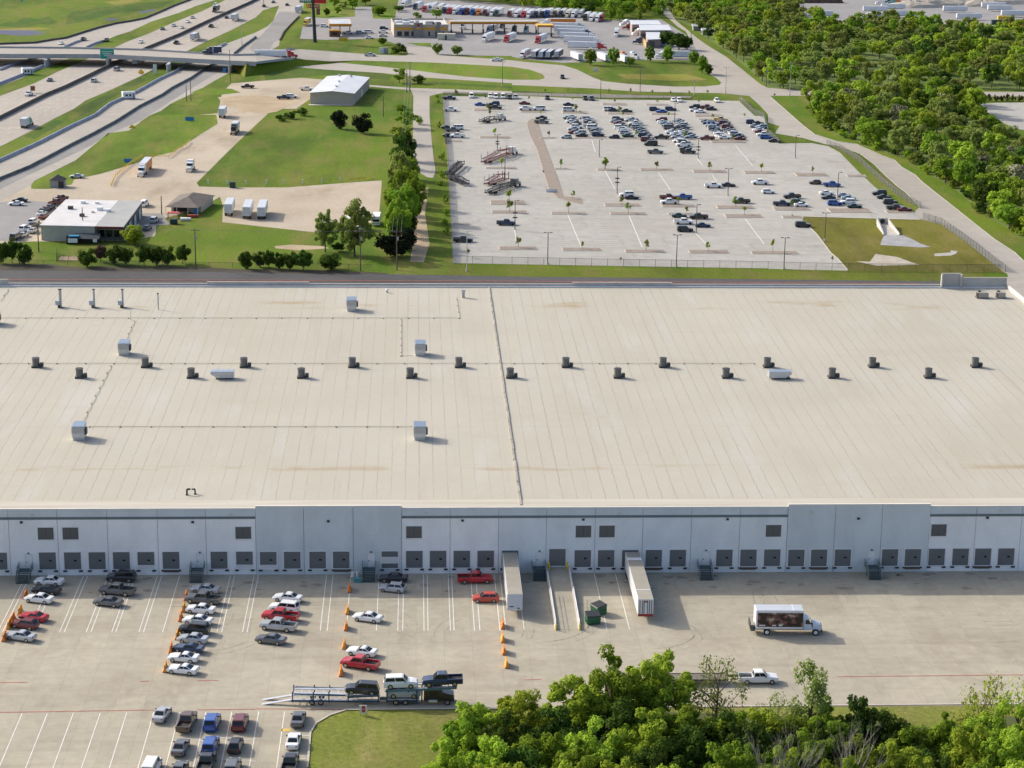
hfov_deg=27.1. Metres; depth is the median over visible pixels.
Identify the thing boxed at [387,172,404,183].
dense tree
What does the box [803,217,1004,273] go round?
basin
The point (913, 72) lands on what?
broadleaf tree
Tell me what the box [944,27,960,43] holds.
broadleaf tree
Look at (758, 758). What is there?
bare tree
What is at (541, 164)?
median kerb
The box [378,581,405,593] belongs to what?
hatchback
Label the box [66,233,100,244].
lean to
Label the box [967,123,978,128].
broadleaf tree
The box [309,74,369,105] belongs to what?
metal building
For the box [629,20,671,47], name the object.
wash building
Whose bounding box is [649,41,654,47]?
bay door
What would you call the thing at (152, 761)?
van
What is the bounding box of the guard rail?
[111,139,189,184]
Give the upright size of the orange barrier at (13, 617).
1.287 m
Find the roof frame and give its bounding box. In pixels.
[186,488,196,494]
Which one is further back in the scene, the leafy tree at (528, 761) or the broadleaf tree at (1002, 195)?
the broadleaf tree at (1002, 195)
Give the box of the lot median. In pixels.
[528,119,581,202]
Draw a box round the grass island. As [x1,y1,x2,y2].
[341,61,543,79]
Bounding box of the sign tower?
[299,0,325,41]
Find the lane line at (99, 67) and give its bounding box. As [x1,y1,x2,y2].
[0,1,267,133]
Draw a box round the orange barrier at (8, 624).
[6,618,10,628]
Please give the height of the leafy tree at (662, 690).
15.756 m
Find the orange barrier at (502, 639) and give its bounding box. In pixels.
[501,631,504,642]
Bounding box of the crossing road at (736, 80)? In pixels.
[298,7,1023,286]
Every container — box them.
[991,20,1014,24]
[997,16,1007,19]
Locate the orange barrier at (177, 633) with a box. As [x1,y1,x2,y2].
[175,628,179,639]
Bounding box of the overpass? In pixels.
[0,46,359,72]
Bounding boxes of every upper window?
[37,527,54,540]
[62,527,78,540]
[235,526,251,539]
[405,525,421,539]
[575,525,591,538]
[598,525,615,538]
[765,524,781,537]
[930,524,947,537]
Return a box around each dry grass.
[0,27,48,29]
[105,0,141,4]
[617,74,707,80]
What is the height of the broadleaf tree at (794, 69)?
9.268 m
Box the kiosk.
[329,29,340,36]
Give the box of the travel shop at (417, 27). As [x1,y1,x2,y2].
[391,18,447,36]
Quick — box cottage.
[165,192,214,213]
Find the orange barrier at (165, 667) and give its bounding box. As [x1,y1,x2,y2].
[163,660,167,672]
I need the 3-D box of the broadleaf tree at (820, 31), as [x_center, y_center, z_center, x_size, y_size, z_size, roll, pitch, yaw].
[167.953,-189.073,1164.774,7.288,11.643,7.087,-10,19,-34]
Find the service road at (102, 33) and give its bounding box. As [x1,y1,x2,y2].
[0,0,212,85]
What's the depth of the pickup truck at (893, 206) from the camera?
717.52 m
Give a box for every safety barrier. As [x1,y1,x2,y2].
[0,0,189,44]
[0,42,225,161]
[0,58,35,69]
[0,64,43,84]
[0,64,214,179]
[64,39,83,46]
[86,40,103,46]
[234,36,256,53]
[279,16,298,39]
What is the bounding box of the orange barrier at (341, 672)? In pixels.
[339,664,342,676]
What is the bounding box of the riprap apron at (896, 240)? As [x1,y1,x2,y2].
[880,235,929,246]
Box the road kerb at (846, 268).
[306,98,1023,766]
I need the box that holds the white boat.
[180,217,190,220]
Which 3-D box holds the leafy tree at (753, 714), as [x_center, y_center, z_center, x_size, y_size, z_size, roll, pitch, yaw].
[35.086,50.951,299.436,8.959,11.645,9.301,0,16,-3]
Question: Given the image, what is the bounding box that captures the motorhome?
[372,212,380,225]
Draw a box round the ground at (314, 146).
[0,0,1023,718]
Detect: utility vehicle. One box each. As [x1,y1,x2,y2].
[18,224,27,231]
[27,218,39,223]
[106,569,136,582]
[149,216,158,222]
[178,620,210,634]
[200,736,219,753]
[202,713,221,731]
[224,757,241,767]
[231,713,248,731]
[268,599,299,611]
[287,93,297,97]
[345,679,378,694]
[383,673,417,689]
[387,687,420,698]
[488,101,499,104]
[566,117,578,120]
[571,123,582,128]
[574,130,586,133]
[591,131,603,136]
[612,116,623,119]
[619,130,631,133]
[619,191,634,196]
[637,132,650,136]
[640,136,652,141]
[649,106,659,110]
[655,117,667,120]
[665,106,676,110]
[675,122,687,125]
[677,225,692,231]
[678,139,690,142]
[689,104,699,108]
[707,124,719,128]
[718,120,730,123]
[721,124,733,127]
[745,119,754,123]
[755,124,766,128]
[759,134,772,138]
[790,198,805,204]
[794,221,810,226]
[827,199,842,205]
[840,198,855,203]
[871,189,886,194]
[882,198,897,203]
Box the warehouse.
[0,273,1023,583]
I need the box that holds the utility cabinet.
[379,48,383,53]
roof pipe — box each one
[0,363,761,367]
[83,365,110,419]
[89,426,412,427]
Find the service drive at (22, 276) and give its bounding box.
[0,270,940,283]
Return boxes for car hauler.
[261,682,456,704]
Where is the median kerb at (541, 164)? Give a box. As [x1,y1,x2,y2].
[526,122,581,203]
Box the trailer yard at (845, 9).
[772,0,1023,27]
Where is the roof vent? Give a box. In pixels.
[461,289,464,297]
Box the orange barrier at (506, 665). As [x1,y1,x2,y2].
[504,656,508,668]
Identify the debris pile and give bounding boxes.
[805,0,818,2]
[818,0,843,2]
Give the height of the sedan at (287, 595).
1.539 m
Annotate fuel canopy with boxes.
[328,19,351,33]
[449,20,537,32]
[536,23,553,36]
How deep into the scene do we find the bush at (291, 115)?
899.84 m
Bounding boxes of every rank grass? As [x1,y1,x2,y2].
[0,17,56,26]
[23,120,64,138]
[65,1,171,24]
[74,77,144,115]
[263,67,391,79]
[420,81,511,87]
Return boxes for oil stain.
[88,572,997,592]
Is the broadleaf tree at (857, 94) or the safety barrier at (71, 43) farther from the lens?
the safety barrier at (71, 43)
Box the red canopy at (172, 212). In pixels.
[167,211,178,218]
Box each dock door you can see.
[0,552,8,571]
[38,552,57,571]
[63,551,82,571]
[88,551,106,571]
[112,551,130,571]
[137,551,155,571]
[162,551,180,571]
[210,551,228,570]
[235,551,253,570]
[259,551,277,570]
[283,551,301,570]
[308,551,326,570]
[332,551,350,571]
[380,550,398,570]
[405,550,423,570]
[428,550,447,569]
[452,550,470,569]
[476,550,494,569]
[500,550,519,569]
[548,548,565,566]
[573,549,591,569]
[596,549,614,569]
[620,549,638,569]
[644,549,662,569]
[668,549,686,568]
[714,549,733,568]
[738,549,757,569]
[762,549,780,568]
[786,549,805,568]
[809,549,827,569]
[833,548,851,568]
[880,548,898,568]
[903,548,921,568]
[927,548,945,567]
[950,548,969,567]
[973,548,991,568]
[996,548,1014,567]
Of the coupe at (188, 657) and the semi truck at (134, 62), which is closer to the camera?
the coupe at (188, 657)
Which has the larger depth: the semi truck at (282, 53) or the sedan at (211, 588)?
the semi truck at (282, 53)
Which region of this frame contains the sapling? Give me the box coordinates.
[506,199,512,211]
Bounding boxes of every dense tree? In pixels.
[119,224,145,244]
[372,5,386,15]
[377,37,386,44]
[382,183,401,207]
[383,197,411,225]
[386,206,411,234]
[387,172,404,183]
[387,182,419,215]
[392,165,418,188]
[397,130,416,153]
[398,156,420,175]
[405,178,427,216]
[407,206,418,230]
[432,43,442,53]
[451,45,462,53]
[583,49,596,64]
[608,47,619,64]
[644,46,654,59]
[659,30,673,45]
[662,45,675,61]
[668,33,687,49]
[684,36,693,48]
[688,50,699,63]
[698,55,707,73]
[705,64,713,74]
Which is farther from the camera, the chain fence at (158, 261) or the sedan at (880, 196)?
the sedan at (880, 196)
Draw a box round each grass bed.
[315,10,354,17]
[326,0,355,8]
[373,12,393,18]
[409,43,431,46]
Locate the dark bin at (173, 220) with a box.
[170,218,177,224]
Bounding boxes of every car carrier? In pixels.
[445,160,464,174]
[446,173,469,184]
[478,113,505,122]
[481,146,517,162]
[484,171,509,184]
[484,178,520,193]
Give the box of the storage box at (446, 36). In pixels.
[438,33,455,39]
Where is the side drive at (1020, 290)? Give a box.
[1007,277,1023,296]
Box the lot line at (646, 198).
[474,121,773,246]
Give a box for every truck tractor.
[186,159,194,171]
[523,25,528,32]
[619,19,628,25]
[621,22,629,28]
[629,51,639,58]
[631,28,639,34]
[632,37,642,43]
[875,0,887,3]
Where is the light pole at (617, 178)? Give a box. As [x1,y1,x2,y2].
[615,167,619,193]
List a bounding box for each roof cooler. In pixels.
[71,421,87,440]
[118,339,131,355]
[346,296,357,311]
[414,421,427,440]
[415,340,426,355]
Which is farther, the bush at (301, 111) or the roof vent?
the bush at (301, 111)
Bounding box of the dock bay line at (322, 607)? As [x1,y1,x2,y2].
[0,574,629,631]
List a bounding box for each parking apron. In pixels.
[0,200,47,240]
[136,213,169,228]
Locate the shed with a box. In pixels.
[49,174,66,187]
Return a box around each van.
[9,232,21,239]
[141,199,148,206]
[141,755,162,767]
[364,29,373,32]
[450,124,463,129]
[533,105,545,110]
[562,106,574,110]
[586,124,599,129]
[603,106,612,110]
[643,140,657,145]
[663,124,676,129]
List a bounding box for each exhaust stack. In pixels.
[55,289,64,307]
[89,289,98,307]
[118,289,126,307]
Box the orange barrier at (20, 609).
[17,604,22,615]
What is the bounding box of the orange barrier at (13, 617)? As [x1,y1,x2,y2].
[11,611,15,621]
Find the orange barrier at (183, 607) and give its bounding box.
[182,601,185,612]
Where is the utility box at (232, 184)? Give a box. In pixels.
[229,181,235,187]
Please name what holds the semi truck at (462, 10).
on the truck stop apron at (468, 41)
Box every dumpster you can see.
[585,610,600,624]
[590,600,606,614]
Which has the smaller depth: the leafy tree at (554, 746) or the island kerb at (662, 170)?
the leafy tree at (554, 746)
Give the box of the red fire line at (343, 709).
[0,675,980,712]
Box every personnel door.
[24,553,32,567]
[196,552,203,567]
[367,551,374,566]
[535,550,542,565]
[702,550,709,564]
[867,549,875,564]
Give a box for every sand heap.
[890,0,940,7]
[913,0,958,7]
[948,0,965,5]
[964,0,995,6]
[994,0,1023,4]
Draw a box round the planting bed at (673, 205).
[448,103,912,253]
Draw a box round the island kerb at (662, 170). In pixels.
[447,103,913,253]
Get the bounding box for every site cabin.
[21,67,32,74]
[121,91,135,98]
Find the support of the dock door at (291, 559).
in the warehouse
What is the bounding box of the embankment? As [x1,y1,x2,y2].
[233,59,350,76]
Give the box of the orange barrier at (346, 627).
[344,619,347,630]
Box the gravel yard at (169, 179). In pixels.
[0,78,381,243]
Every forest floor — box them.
[441,712,1023,764]
[670,1,1023,89]
[809,100,1023,237]
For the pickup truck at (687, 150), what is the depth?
824.96 m
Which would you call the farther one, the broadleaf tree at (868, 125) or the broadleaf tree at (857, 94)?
the broadleaf tree at (857, 94)
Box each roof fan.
[31,357,43,367]
[75,367,86,378]
[141,357,152,367]
[187,367,198,378]
[240,357,250,367]
[297,367,308,378]
[348,357,359,367]
[406,367,417,378]
[455,357,465,367]
[506,367,517,378]
[561,357,572,367]
[613,367,624,378]
[659,357,669,367]
[721,367,733,378]
[763,357,774,367]
[827,367,839,378]
[867,357,879,367]
[923,367,935,378]
[970,357,982,367]
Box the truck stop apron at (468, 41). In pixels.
[300,0,707,62]
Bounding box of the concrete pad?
[981,103,1023,129]
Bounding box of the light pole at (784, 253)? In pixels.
[781,237,789,268]
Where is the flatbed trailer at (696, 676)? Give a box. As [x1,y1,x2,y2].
[668,669,742,682]
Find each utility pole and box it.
[32,225,42,251]
[194,229,196,267]
[355,230,364,270]
[392,230,401,269]
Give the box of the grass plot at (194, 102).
[171,99,203,105]
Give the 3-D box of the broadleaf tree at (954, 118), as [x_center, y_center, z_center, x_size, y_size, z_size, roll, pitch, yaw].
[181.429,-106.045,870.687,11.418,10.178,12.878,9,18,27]
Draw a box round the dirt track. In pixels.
[410,188,429,261]
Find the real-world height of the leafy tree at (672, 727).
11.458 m
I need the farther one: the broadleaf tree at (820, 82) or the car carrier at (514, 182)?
the broadleaf tree at (820, 82)
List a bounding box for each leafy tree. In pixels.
[313,209,337,251]
[334,197,374,255]
[420,736,470,767]
[435,712,488,758]
[444,700,514,755]
[458,733,514,767]
[471,708,528,766]
[473,761,500,767]
[488,688,554,736]
[497,762,524,767]
[499,745,547,767]
[511,732,567,767]
[525,705,589,765]
[541,674,611,743]
[541,759,572,767]
[551,737,608,767]
[564,715,621,767]
[588,642,649,727]
[589,696,649,766]
[600,756,641,767]
[606,707,670,766]
[620,735,679,767]
[624,647,694,721]
[644,707,706,762]
[656,764,678,767]
[665,722,715,767]
[675,703,726,767]
[703,742,756,767]
[704,708,745,748]
[713,709,756,746]
[718,721,774,765]
[731,740,777,767]
[741,706,791,750]
[758,745,800,767]
[769,715,807,763]
[778,727,836,767]
[797,720,858,766]
[801,705,857,753]
[819,758,837,767]
[832,733,888,767]
[835,694,892,750]
[841,755,858,767]
[867,738,917,767]
[869,711,915,756]
[880,724,941,767]
[890,746,935,767]
[914,746,937,766]
[921,711,978,767]
[940,753,951,767]
[946,723,998,767]
[963,699,1020,745]
[964,754,994,767]
[979,725,1023,767]
[998,705,1023,757]
[1002,758,1023,767]
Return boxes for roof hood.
[211,369,234,378]
[768,369,791,378]
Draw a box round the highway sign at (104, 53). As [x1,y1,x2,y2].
[100,49,113,58]
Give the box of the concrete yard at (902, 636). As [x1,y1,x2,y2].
[0,570,1023,767]
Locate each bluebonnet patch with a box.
[0,30,45,35]
[104,18,117,20]
[138,9,154,12]
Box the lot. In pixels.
[443,96,920,270]
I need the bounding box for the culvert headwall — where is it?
[876,218,899,234]
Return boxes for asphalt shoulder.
[0,64,227,188]
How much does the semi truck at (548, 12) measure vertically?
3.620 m
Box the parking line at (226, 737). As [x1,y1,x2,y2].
[0,711,308,767]
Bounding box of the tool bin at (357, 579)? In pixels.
[353,577,361,582]
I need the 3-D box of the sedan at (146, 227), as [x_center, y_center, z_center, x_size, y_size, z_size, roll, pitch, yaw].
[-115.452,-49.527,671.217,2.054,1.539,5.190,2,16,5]
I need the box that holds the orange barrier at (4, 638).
[1,630,6,641]
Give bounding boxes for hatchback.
[10,617,39,630]
[227,737,243,753]
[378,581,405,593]
[472,591,498,602]
[560,134,571,138]
[608,134,619,138]
[761,188,774,193]
[808,179,821,183]
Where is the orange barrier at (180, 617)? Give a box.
[178,610,182,621]
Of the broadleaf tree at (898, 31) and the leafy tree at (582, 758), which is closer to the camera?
the leafy tree at (582, 758)
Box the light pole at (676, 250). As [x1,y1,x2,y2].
[673,234,681,266]
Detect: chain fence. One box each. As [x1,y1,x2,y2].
[19,260,348,268]
[443,98,452,255]
[472,256,846,267]
[480,91,672,98]
[739,96,778,142]
[826,139,920,207]
[848,263,1000,264]
[923,212,1005,271]
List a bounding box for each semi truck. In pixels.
[19,116,33,127]
[132,60,143,64]
[137,157,151,176]
[190,32,200,39]
[202,46,221,53]
[212,5,219,11]
[230,121,239,134]
[231,13,239,20]
[255,50,297,57]
[295,5,302,12]
[303,17,310,25]
[401,0,411,6]
[412,1,423,9]
[422,3,430,11]
[428,2,438,10]
[436,3,445,9]
[441,4,451,12]
[446,5,456,13]
[452,5,462,13]
[459,5,468,13]
[464,5,474,13]
[469,6,479,14]
[476,6,485,14]
[481,31,494,41]
[482,6,491,15]
[485,24,498,32]
[489,7,498,15]
[494,7,503,15]
[503,32,516,41]
[506,8,516,16]
[513,8,523,16]
[519,48,530,57]
[521,8,529,16]
[526,9,535,17]
[533,8,541,16]
[534,33,547,42]
[539,8,548,17]
[541,18,575,22]
[545,8,553,16]
[551,8,560,16]
[551,22,583,27]
[554,25,590,31]
[557,28,594,34]
[558,8,567,16]
[560,32,597,37]
[563,35,601,42]
[565,8,573,16]
[567,41,606,48]
[571,8,579,17]
[578,8,585,17]
[582,11,591,20]
[588,12,597,20]
[594,12,603,21]
[614,27,618,36]
[655,51,690,57]
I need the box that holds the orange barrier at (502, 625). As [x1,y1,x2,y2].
[501,618,504,628]
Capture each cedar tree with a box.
[0,242,7,263]
[4,238,18,262]
[15,242,33,263]
[77,248,97,266]
[93,244,106,261]
[105,245,121,264]
[118,247,133,264]
[135,245,152,265]
[149,246,161,264]
[159,245,175,264]
[175,244,190,263]
[237,251,252,268]
[252,251,264,265]
[262,250,275,265]
[274,252,284,268]
[283,251,297,269]
[292,249,312,269]
[317,253,341,269]
[323,8,329,14]
[330,110,347,128]
[330,242,344,249]
[351,113,373,133]
[374,230,412,256]
[393,225,418,249]
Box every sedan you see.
[5,629,36,642]
[8,200,23,205]
[12,197,27,201]
[20,232,28,237]
[23,592,54,604]
[27,228,38,233]
[28,222,38,225]
[31,583,61,595]
[33,575,64,585]
[36,210,47,215]
[38,213,48,218]
[69,173,84,177]
[92,595,123,607]
[142,225,151,230]
[151,706,171,722]
[170,738,189,756]
[172,760,188,767]
[176,632,209,644]
[182,614,213,623]
[185,603,216,614]
[190,583,220,593]
[254,632,286,645]
[272,591,303,601]
[285,732,301,749]
[290,711,305,727]
[352,611,383,623]
[378,572,407,582]
[474,102,485,105]
[535,115,546,118]
[563,102,573,105]
[567,126,579,130]
[575,133,587,136]
[621,108,632,111]
[621,133,633,136]
[624,194,638,198]
[655,109,667,112]
[671,134,683,137]
[671,212,686,217]
[679,146,691,149]
[685,134,697,137]
[694,109,705,112]
[694,222,710,227]
[705,106,716,109]
[718,135,730,138]
[721,182,735,186]
[733,136,745,139]
[768,138,780,141]
[794,202,809,206]
[819,190,833,194]
[821,194,835,199]
[836,192,851,196]
[841,195,855,199]
[846,203,861,207]
[876,194,891,198]
[897,206,912,210]
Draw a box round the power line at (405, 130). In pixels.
[392,65,412,228]
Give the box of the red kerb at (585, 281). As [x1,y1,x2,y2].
[300,280,900,283]
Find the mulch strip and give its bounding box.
[0,264,385,273]
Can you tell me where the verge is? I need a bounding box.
[443,264,986,280]
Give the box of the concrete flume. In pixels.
[934,250,956,255]
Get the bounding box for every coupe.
[18,611,48,621]
[166,663,199,675]
[167,651,199,663]
[172,642,204,653]
[346,645,377,657]
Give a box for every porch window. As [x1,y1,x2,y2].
[107,230,111,236]
[114,230,119,236]
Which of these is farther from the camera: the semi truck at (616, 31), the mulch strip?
the semi truck at (616, 31)
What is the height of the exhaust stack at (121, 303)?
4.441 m
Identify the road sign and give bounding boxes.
[153,64,156,73]
[185,117,193,120]
[546,189,556,191]
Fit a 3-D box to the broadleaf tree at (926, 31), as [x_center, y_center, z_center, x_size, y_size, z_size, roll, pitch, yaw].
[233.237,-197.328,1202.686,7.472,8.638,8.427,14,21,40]
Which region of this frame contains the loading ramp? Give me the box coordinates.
[546,565,580,630]
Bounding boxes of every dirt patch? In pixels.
[59,256,77,259]
[218,95,301,113]
[275,245,326,249]
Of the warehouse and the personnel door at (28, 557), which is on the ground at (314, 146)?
the warehouse
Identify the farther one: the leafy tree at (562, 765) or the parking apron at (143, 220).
the parking apron at (143, 220)
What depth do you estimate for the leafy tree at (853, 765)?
278.06 m
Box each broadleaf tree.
[328,0,338,6]
[338,1,347,6]
[346,0,357,8]
[386,150,411,177]
[389,126,411,135]
[389,134,409,155]
[393,6,403,11]
[393,67,407,82]
[394,111,417,128]
[398,146,416,159]
[430,9,441,17]
[626,57,635,66]
[701,23,713,38]
[712,15,726,28]
[713,24,728,39]
[713,31,729,47]
[714,21,727,31]
[725,35,743,53]
[727,33,743,42]
[728,23,740,34]
[728,37,743,57]
[735,24,749,37]
[736,28,750,40]
[738,38,751,61]
[739,20,752,26]
[743,35,757,46]
[745,51,766,74]
[747,28,764,42]
[750,42,761,54]
[753,61,768,80]
[755,49,774,61]
[756,33,772,42]
[757,41,772,57]
[758,19,775,33]
[760,19,775,33]
[762,58,776,84]
[764,28,781,41]
[767,38,781,54]
[768,40,786,53]
[772,70,794,87]
[773,52,785,65]
[777,53,796,69]
[780,25,788,40]
[780,42,801,56]
[780,56,795,78]
[782,26,803,41]
[785,32,802,43]
[787,65,801,83]
[788,31,800,46]
[791,44,806,57]
[793,59,809,70]
[797,21,810,31]
[798,69,822,84]
[800,30,811,42]
[800,50,822,68]
[801,35,818,50]
[801,55,819,69]
[801,80,819,102]
[808,32,823,47]
[811,41,820,51]
[811,90,832,117]
[812,29,823,41]
[812,89,828,107]
[814,22,827,31]
[814,61,835,79]
[816,101,846,123]
[817,79,831,89]
[820,57,836,79]
[821,18,838,36]
[822,42,842,57]
[823,30,831,41]
[823,82,845,93]
[825,23,845,31]
[827,31,841,43]
[827,90,849,113]
[830,37,847,49]
[831,50,847,62]
[831,55,843,76]
[832,47,849,57]
[834,58,859,78]
[835,71,850,82]
[835,93,857,113]
[836,27,855,42]
[839,29,850,42]
[839,82,852,88]
[841,111,859,132]
[842,88,858,94]
[844,45,860,59]
[844,64,860,81]
[845,18,857,31]
[847,98,869,117]
[848,91,864,103]
[850,38,866,45]
[851,27,865,39]
[851,41,867,53]
[851,55,870,67]
[851,80,873,93]
[852,101,871,118]
[855,116,876,133]
[855,120,889,143]
[857,31,870,40]
[860,61,879,81]
[860,92,876,102]
[863,95,882,113]
[865,39,879,55]
[867,27,885,38]
[867,32,881,40]
[867,40,891,58]
[870,85,888,105]
[871,67,887,86]
[872,108,896,119]
[875,112,892,121]
[876,82,904,98]
[876,90,892,117]
[876,120,892,137]
[877,25,893,35]
[877,60,892,74]
[879,33,897,44]
[883,97,913,116]
[885,34,905,46]
[886,60,909,80]
[886,82,901,95]
[887,125,911,155]
[888,119,908,136]
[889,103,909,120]
[890,44,909,56]
[892,40,907,50]
[894,29,907,40]
[895,59,910,75]
[896,18,914,35]
[896,54,911,62]
[897,79,921,101]
[899,39,914,58]
[899,67,921,80]
[899,109,916,132]
[899,120,913,138]
[904,32,918,44]
[906,54,921,78]
[906,78,923,97]
[908,123,928,150]
[909,88,928,102]
[909,100,926,111]
[909,107,927,119]
[910,34,931,46]
[911,65,932,81]
[911,116,935,140]
[912,89,928,109]
[912,116,940,128]
[914,39,937,49]
[914,42,936,53]
[915,32,927,37]
[915,49,924,59]
[915,111,939,132]
[916,45,935,59]
[917,60,941,77]
[918,28,930,37]
[920,130,947,152]
[920,141,943,154]
[921,52,939,67]
[921,88,939,104]
[923,76,945,96]
[925,63,939,76]
[925,97,953,115]
[926,152,948,176]
[927,140,949,156]
[928,27,941,42]
[929,105,951,132]
[931,39,947,49]
[931,155,961,182]
[932,24,951,32]
[933,32,947,45]
[933,70,953,83]
[934,85,956,100]
[936,47,953,54]
[937,25,947,34]
[937,48,951,60]
[938,127,960,154]
[939,56,958,73]
[940,93,958,109]
[940,112,968,130]
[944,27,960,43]
[944,42,956,53]
[945,83,964,103]
[945,140,972,155]
[947,124,970,137]
[949,22,965,38]
[949,52,966,72]
[949,78,971,97]
[950,38,962,52]
[952,105,969,120]
[952,127,974,143]
[952,144,978,171]
[952,159,977,186]
[955,88,981,105]
[956,62,971,77]
[957,37,974,55]
[959,102,975,117]
[959,128,987,150]
[959,161,987,180]
[960,66,975,79]
[961,87,989,109]
[961,148,993,161]
[962,33,980,44]
[964,49,977,62]
[964,81,977,95]
[965,59,984,75]
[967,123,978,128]
[968,109,989,122]
[969,178,998,206]
[970,38,980,45]
[970,105,988,116]
[971,28,984,38]
[971,52,986,63]
[972,117,988,131]
[973,127,992,142]
[974,55,999,70]
[975,172,1008,190]
[976,26,995,38]
[976,36,997,54]
[976,155,991,173]
[977,114,1001,131]
[979,67,992,79]
[980,131,1007,157]
[983,63,1003,87]
[984,45,999,56]
[985,165,1013,181]
[986,188,1011,219]
[987,55,1001,66]
[987,126,1006,146]
[987,148,1012,172]
[992,27,1011,37]
[992,42,1014,55]
[992,203,1023,228]
[993,124,1021,145]
[995,31,1013,40]
[996,35,1009,40]
[998,176,1020,200]
[999,40,1010,55]
[999,55,1008,73]
[1001,59,1016,81]
[1001,176,1023,205]
[1002,30,1015,39]
[1002,164,1023,183]
[1003,154,1023,174]
[1004,54,1019,69]
[1004,145,1017,160]
[1006,45,1023,56]
[1009,71,1023,89]
[1010,137,1023,155]
[1011,41,1023,46]
[1011,62,1023,81]
[1014,145,1023,165]
[1015,32,1023,45]
[1016,54,1023,62]
[1018,185,1023,208]
[1019,213,1023,224]
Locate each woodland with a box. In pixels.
[506,0,749,26]
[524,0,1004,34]
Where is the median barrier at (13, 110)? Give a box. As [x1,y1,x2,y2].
[0,0,256,118]
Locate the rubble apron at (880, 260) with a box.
[858,254,918,265]
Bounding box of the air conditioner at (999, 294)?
[995,290,1005,298]
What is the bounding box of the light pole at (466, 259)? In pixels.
[466,244,467,271]
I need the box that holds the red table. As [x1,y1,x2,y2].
[188,214,198,217]
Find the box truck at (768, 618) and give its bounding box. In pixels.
[748,604,822,635]
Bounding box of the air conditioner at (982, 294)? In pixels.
[975,290,988,298]
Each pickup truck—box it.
[25,91,32,95]
[48,198,63,204]
[52,194,68,199]
[98,581,136,596]
[175,710,197,731]
[184,590,222,605]
[196,751,216,767]
[241,83,254,87]
[259,616,297,632]
[261,607,299,620]
[277,94,290,98]
[281,752,299,767]
[299,86,312,90]
[340,653,380,671]
[364,52,375,55]
[422,670,462,687]
[442,95,455,99]
[443,106,457,111]
[445,126,459,131]
[450,132,464,137]
[453,235,472,242]
[457,570,492,583]
[488,104,501,108]
[496,218,515,224]
[519,105,532,109]
[534,118,548,123]
[628,120,643,123]
[647,148,663,153]
[653,133,668,138]
[659,193,677,199]
[660,198,678,203]
[673,217,692,224]
[675,124,689,128]
[676,141,691,146]
[676,193,691,199]
[679,148,695,153]
[689,212,707,218]
[699,134,714,139]
[700,104,713,108]
[704,182,721,187]
[713,116,727,121]
[731,197,750,203]
[738,668,778,684]
[751,178,768,184]
[756,131,770,135]
[772,199,790,205]
[782,192,800,198]
[822,180,840,186]
[886,203,901,209]
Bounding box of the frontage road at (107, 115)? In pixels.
[0,0,303,200]
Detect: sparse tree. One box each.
[689,653,750,719]
[751,691,801,736]
[948,671,1012,729]
[993,675,1023,728]
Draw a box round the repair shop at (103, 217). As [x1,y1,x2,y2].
[40,199,142,241]
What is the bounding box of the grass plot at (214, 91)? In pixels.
[191,88,239,94]
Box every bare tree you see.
[404,74,414,88]
[739,724,801,767]
[765,717,825,767]
[826,719,889,767]
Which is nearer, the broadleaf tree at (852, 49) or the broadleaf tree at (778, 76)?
the broadleaf tree at (778, 76)
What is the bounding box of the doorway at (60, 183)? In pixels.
[58,181,63,187]
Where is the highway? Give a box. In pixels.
[0,0,289,145]
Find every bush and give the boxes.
[274,114,286,120]
[283,111,296,118]
[296,108,308,115]
[391,43,406,53]
[395,103,411,113]
[412,74,426,83]
[413,12,421,17]
[413,115,423,124]
[437,152,444,159]
[439,170,445,177]
[442,193,448,202]
[442,219,448,225]
[821,123,833,129]
[832,121,844,131]
[839,132,848,137]
[851,129,859,138]
[871,140,882,149]
[882,141,891,149]
[903,149,912,158]
[909,151,923,163]
[918,157,926,164]
[923,167,932,173]
[949,178,963,186]
[949,181,956,188]
[962,189,972,197]
[973,201,986,211]
[974,200,986,212]
[986,204,995,216]
[1009,219,1019,231]
[1014,227,1023,235]
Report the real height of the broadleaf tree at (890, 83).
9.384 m
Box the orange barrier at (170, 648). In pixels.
[168,641,172,653]
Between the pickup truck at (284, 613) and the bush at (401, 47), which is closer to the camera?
the pickup truck at (284, 613)
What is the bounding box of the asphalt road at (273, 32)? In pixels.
[249,11,299,52]
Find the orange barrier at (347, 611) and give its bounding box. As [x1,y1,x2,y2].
[345,603,349,614]
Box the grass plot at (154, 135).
[31,115,217,188]
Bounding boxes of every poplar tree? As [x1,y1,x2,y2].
[606,3,615,18]
[616,8,623,21]
[637,10,641,19]
[788,657,831,735]
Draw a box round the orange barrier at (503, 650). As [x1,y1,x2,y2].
[502,643,505,654]
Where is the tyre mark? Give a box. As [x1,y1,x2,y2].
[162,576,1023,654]
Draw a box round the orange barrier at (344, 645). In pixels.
[342,637,345,648]
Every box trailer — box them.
[218,106,226,117]
[224,198,234,215]
[242,199,253,218]
[257,199,267,218]
[502,552,522,609]
[531,48,540,57]
[538,49,547,58]
[545,49,554,58]
[554,48,562,57]
[570,51,582,59]
[597,52,609,61]
[617,53,628,62]
[625,552,653,615]
[807,11,832,15]
[863,6,887,11]
[881,4,905,8]
[896,11,918,15]
[943,6,967,11]
[956,13,981,18]
[981,2,1005,7]
[987,5,1011,9]
[1001,10,1023,15]
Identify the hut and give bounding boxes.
[692,24,703,30]
[701,28,715,34]
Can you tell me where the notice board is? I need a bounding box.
[360,705,366,715]
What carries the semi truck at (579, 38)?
on the truck stop apron at (468, 41)
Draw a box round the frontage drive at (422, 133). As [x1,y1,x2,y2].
[369,85,691,177]
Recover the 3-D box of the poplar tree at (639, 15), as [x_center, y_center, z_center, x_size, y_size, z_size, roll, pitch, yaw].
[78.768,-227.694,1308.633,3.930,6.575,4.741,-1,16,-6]
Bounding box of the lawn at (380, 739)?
[308,705,1023,767]

